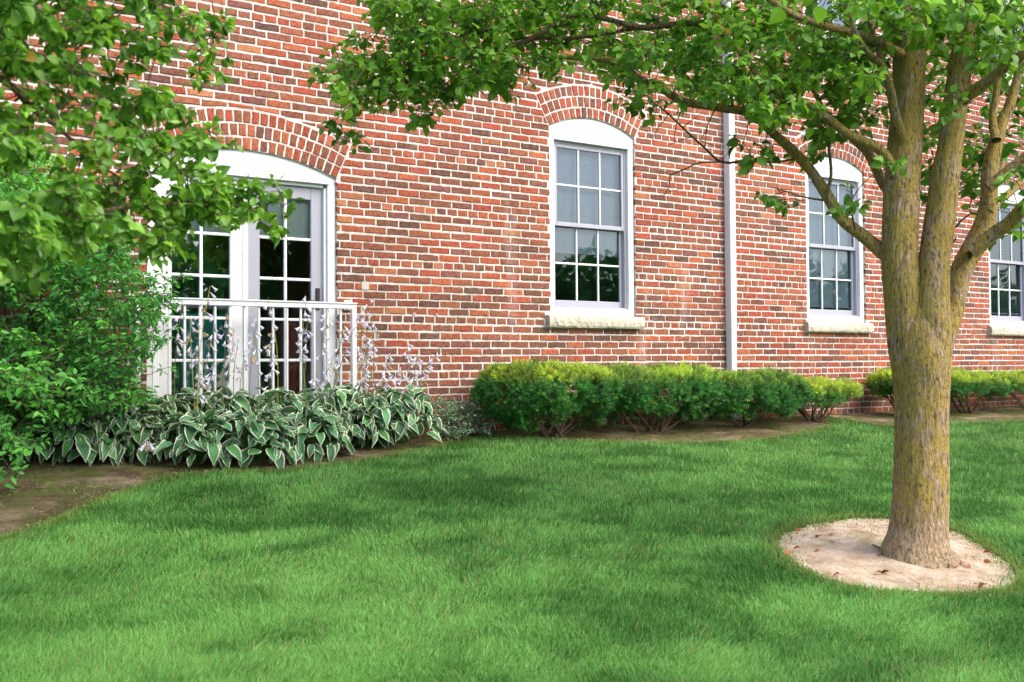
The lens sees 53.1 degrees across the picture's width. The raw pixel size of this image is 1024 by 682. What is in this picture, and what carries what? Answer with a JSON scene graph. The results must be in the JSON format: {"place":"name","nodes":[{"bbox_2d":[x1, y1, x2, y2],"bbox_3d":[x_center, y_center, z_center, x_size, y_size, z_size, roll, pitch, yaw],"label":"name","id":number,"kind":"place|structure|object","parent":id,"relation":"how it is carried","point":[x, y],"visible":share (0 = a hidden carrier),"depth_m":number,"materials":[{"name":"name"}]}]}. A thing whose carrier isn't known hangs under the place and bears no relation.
{"place":"outdoors","nodes":[
{"label":"outdoors","id":0,"kind":"place"},
{"bbox_2d":[0,421,798,513],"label":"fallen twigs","id":1,"kind":"object","parent":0,"point":[273,466],"visible":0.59,"depth_m":7.08,"materials":[{"name":"brown wood"}]},
{"bbox_2d":[0,404,1023,681],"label":"lawn ground","id":2,"kind":"structure","parent":0,"point":[657,492],"depth_m":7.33,"materials":[{"name":"green plant"}]},
{"bbox_2d":[0,0,305,295],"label":"pear tree","id":3,"kind":"object","parent":2,"relation":"on","point":[62,218],"visible":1,"depth_m":3.29,"materials":[{"name":"green plant"}]},
{"bbox_2d":[0,416,834,535],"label":"planting bed","id":4,"kind":"object","parent":2,"relation":"on","point":[36,499],"visible":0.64,"depth_m":7.03,"materials":[{"name":"soil"}]},
{"bbox_2d":[0,394,127,465],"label":"hosta plant","id":5,"kind":"object","parent":4,"relation":"on","point":[82,444],"visible":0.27,"depth_m":6.80,"materials":[{"name":"green plant"}]},
{"bbox_2d":[44,407,135,465],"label":"hosta plant","id":6,"kind":"object","parent":4,"relation":"on","point":[98,432],"visible":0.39,"depth_m":6.89,"materials":[{"name":"green plant"}]},
{"bbox_2d":[0,134,193,494],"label":"leafy shrub","id":7,"kind":"object","parent":4,"relation":"on","point":[33,379],"visible":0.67,"depth_m":6.60,"materials":[{"name":"green plant"}]},
{"bbox_2d":[73,390,168,465],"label":"hosta plant","id":8,"kind":"object","parent":4,"relation":"on","point":[116,425],"visible":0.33,"depth_m":7.01,"materials":[{"name":"green plant"}]},
{"bbox_2d":[108,329,186,464],"bbox_3d":[-2.642,0.408,7.255,0.759,1.022,0.783,-1,-1,16],"label":"hosta plant","id":9,"kind":"object","parent":4,"relation":"on","point":[142,437],"visible":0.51,"depth_m":7.07,"materials":[{"name":"green plant"}]},
{"bbox_2d":[130,300,207,455],"bbox_3d":[-2.494,0.294,7.440,0.816,1.200,0.729,0,-2,-33],"label":"hosta plant","id":10,"kind":"object","parent":4,"relation":"on","point":[184,405],"visible":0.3,"depth_m":7.35,"materials":[{"name":"green plant"}]},
{"bbox_2d":[145,286,247,468],"bbox_3d":[-2.233,0.265,7.266,0.768,1.387,0.865,0,-2,-33],"label":"hosta plant","id":11,"kind":"object","parent":4,"relation":"on","point":[191,444],"visible":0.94,"depth_m":7.05,"materials":[{"name":"green plant"}]},
{"bbox_2d":[193,314,262,435],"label":"hosta plant","id":12,"kind":"object","parent":4,"relation":"on","point":[224,401],"visible":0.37,"depth_m":7.62,"materials":[{"name":"green plant"}]},
{"bbox_2d":[201,316,297,468],"bbox_3d":[-1.836,0.371,7.416,0.698,1.161,0.902,-1,-1,18],"label":"hosta plant","id":13,"kind":"object","parent":4,"relation":"on","point":[264,428],"visible":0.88,"depth_m":7.21,"materials":[{"name":"green plant"}]},
{"bbox_2d":[241,298,322,445],"bbox_3d":[-1.824,0.271,7.890,0.721,1.226,0.742,0,-2,-33],"label":"hosta plant","id":14,"kind":"object","parent":4,"relation":"on","point":[266,403],"visible":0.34,"depth_m":7.80,"materials":[{"name":"green plant"}]},
{"bbox_2d":[269,296,355,463],"bbox_3d":[-1.555,0.279,7.686,0.698,1.297,0.786,-1,-1,23],"label":"hosta plant","id":15,"kind":"object","parent":4,"relation":"on","point":[312,433],"visible":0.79,"depth_m":7.57,"materials":[{"name":"green plant"}]},
{"bbox_2d":[293,310,364,449],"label":"hosta plant","id":16,"kind":"object","parent":4,"relation":"on","point":[340,397],"visible":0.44,"depth_m":8.05,"materials":[{"name":"green plant"}]},
{"bbox_2d":[331,325,396,446],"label":"hosta plant","id":17,"kind":"object","parent":4,"relation":"on","point":[374,421],"visible":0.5,"depth_m":8.09,"materials":[{"name":"green plant"}]},
{"bbox_2d":[332,298,411,445],"bbox_3d":[-1.171,0.244,8.288,0.769,1.208,0.768,0,-2,-33],"label":"hosta plant","id":18,"kind":"object","parent":4,"relation":"on","point":[369,401],"visible":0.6,"depth_m":8.18,"materials":[{"name":"green plant"}]},
{"bbox_2d":[376,344,447,447],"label":"hosta plant","id":19,"kind":"object","parent":4,"relation":"on","point":[411,401],"visible":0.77,"depth_m":8.35,"materials":[{"name":"green plant"}]},
{"bbox_2d":[0,417,829,533],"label":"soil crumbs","id":20,"kind":"object","parent":4,"relation":"on","point":[329,463],"visible":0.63,"depth_m":7.09,"materials":[{"name":"brown soil"}]},
{"bbox_2d":[412,393,501,441],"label":"wispy shrub","id":21,"kind":"object","parent":4,"relation":"on","point":[455,431],"visible":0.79,"depth_m":8.81,"materials":[{"name":"green plant"}]},
{"bbox_2d":[467,357,625,438],"bbox_3d":[0.357,0.515,9.173,1.558,0.772,0.966,0,-2,-33],"label":"yew shrub","id":22,"kind":"object","parent":4,"relation":"on","point":[518,374],"visible":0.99,"depth_m":8.87,"materials":[{"name":"green plant"}]},
{"bbox_2d":[584,360,730,431],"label":"yew shrub","id":23,"kind":"object","parent":4,"relation":"on","point":[660,377],"visible":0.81,"depth_m":9.59,"materials":[{"name":"green plant"}]},
{"bbox_2d":[674,365,813,426],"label":"yew shrub","id":24,"kind":"object","parent":4,"relation":"on","point":[746,389],"visible":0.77,"depth_m":10.21,"materials":[{"name":"green plant"}]},
{"bbox_2d":[759,375,863,422],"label":"yew shrub","id":25,"kind":"object","parent":4,"relation":"on","point":[827,390],"visible":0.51,"depth_m":10.97,"materials":[{"name":"green plant"}]},
{"bbox_2d":[0,0,1023,449],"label":"brick building","id":26,"kind":"structure","parent":2,"relation":"on","point":[478,232],"depth_m":9.79,"materials":[{"name":"red brick"}]},
{"bbox_2d":[171,313,228,400],"bbox_3d":[-2.633,0.241,8.649,0.420,0.930,0.427,0,-2,-33],"label":"teal cabinet","id":27,"kind":"object","parent":26,"relation":"in","point":[208,327],"visible":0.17,"depth_m":8.49,"materials":[{"name":"paint"}]},
{"bbox_2d":[147,149,335,412],"bbox_3d":[-2.160,-0.379,8.251,1.546,2.303,0.219,0,-2,-33],"label":"french door","id":28,"kind":"structure","parent":26,"relation":"in","point":[314,224],"depth_m":8.33,"materials":[{"name":"white paint"}]},
{"bbox_2d":[270,323,308,400],"bbox_3d":[-1.929,0.282,9.107,0.300,0.860,0.427,0,-2,-33],"label":"red cabinet","id":29,"kind":"object","parent":26,"relation":"in","point":[293,373],"visible":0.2,"depth_m":8.95,"materials":[{"name":"paint"}]},
{"bbox_2d":[546,118,644,329],"bbox_3d":[0.783,-1.160,10.160,1.176,2.081,0.246,0,-2,-33],"label":"window","id":30,"kind":"structure","parent":26,"relation":"in","point":[575,198],"depth_m":10.24,"materials":[{"name":"white paint"}]},
{"bbox_2d":[800,0,859,50],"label":"window","id":31,"kind":"structure","parent":26,"relation":"in","point":[820,4],"depth_m":12.33,"materials":[{"name":"white paint"}]},
{"bbox_2d":[804,157,873,333],"bbox_3d":[3.803,-1.134,12.129,1.157,2.081,0.245,0,-2,-33],"label":"window","id":32,"kind":"structure","parent":26,"relation":"in","point":[827,255],"depth_m":12.22,"materials":[{"name":"white paint"}]},
{"bbox_2d":[987,185,1023,335],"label":"window","id":33,"kind":"structure","parent":26,"relation":"in","point":[1009,325],"depth_m":14.14,"materials":[{"name":"white paint"}]},
{"bbox_2d":[988,11,1023,89],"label":"window","id":34,"kind":"structure","parent":26,"relation":"in","point":[988,11],"depth_m":14.27,"materials":[{"name":"white paint"}]},
{"bbox_2d":[777,518,1015,593],"bbox_3d":[2.154,1.183,5.700,1.540,0.151,1.330,0,-2,-33],"label":"dirt ring","id":35,"kind":"object","parent":2,"relation":"on","point":[847,555],"visible":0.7,"depth_m":5.51,"materials":[{"name":"beige soil"}]},
{"bbox_2d":[307,0,1023,568],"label":"pear tree","id":36,"kind":"object","parent":35,"relation":"on","point":[925,288],"visible":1,"depth_m":5.57,"materials":[{"name":"green plant"}]},
{"bbox_2d":[781,518,1013,590],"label":"dirt crumbs","id":37,"kind":"object","parent":35,"relation":"on","point":[916,581],"visible":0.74,"depth_m":5.49,"materials":[{"name":"brown soil"}]},
{"bbox_2d":[825,405,1023,425],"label":"planting bed","id":38,"kind":"object","parent":2,"relation":"on","point":[1005,413],"visible":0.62,"depth_m":12.30,"materials":[{"name":"soil"}]},
{"bbox_2d":[864,364,893,408],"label":"yew shrub","id":39,"kind":"object","parent":38,"relation":"on","point":[881,380],"visible":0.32,"depth_m":11.91,"materials":[{"name":"green plant"}]},
{"bbox_2d":[950,366,1016,413],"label":"yew shrub","id":40,"kind":"object","parent":38,"relation":"on","point":[982,384],"visible":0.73,"depth_m":12.46,"materials":[{"name":"green plant"}]},
{"bbox_2d":[987,368,1023,408],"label":"yew shrub","id":41,"kind":"object","parent":38,"relation":"on","point":[1018,376],"visible":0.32,"depth_m":13.04,"materials":[{"name":"green plant"}]}
]}

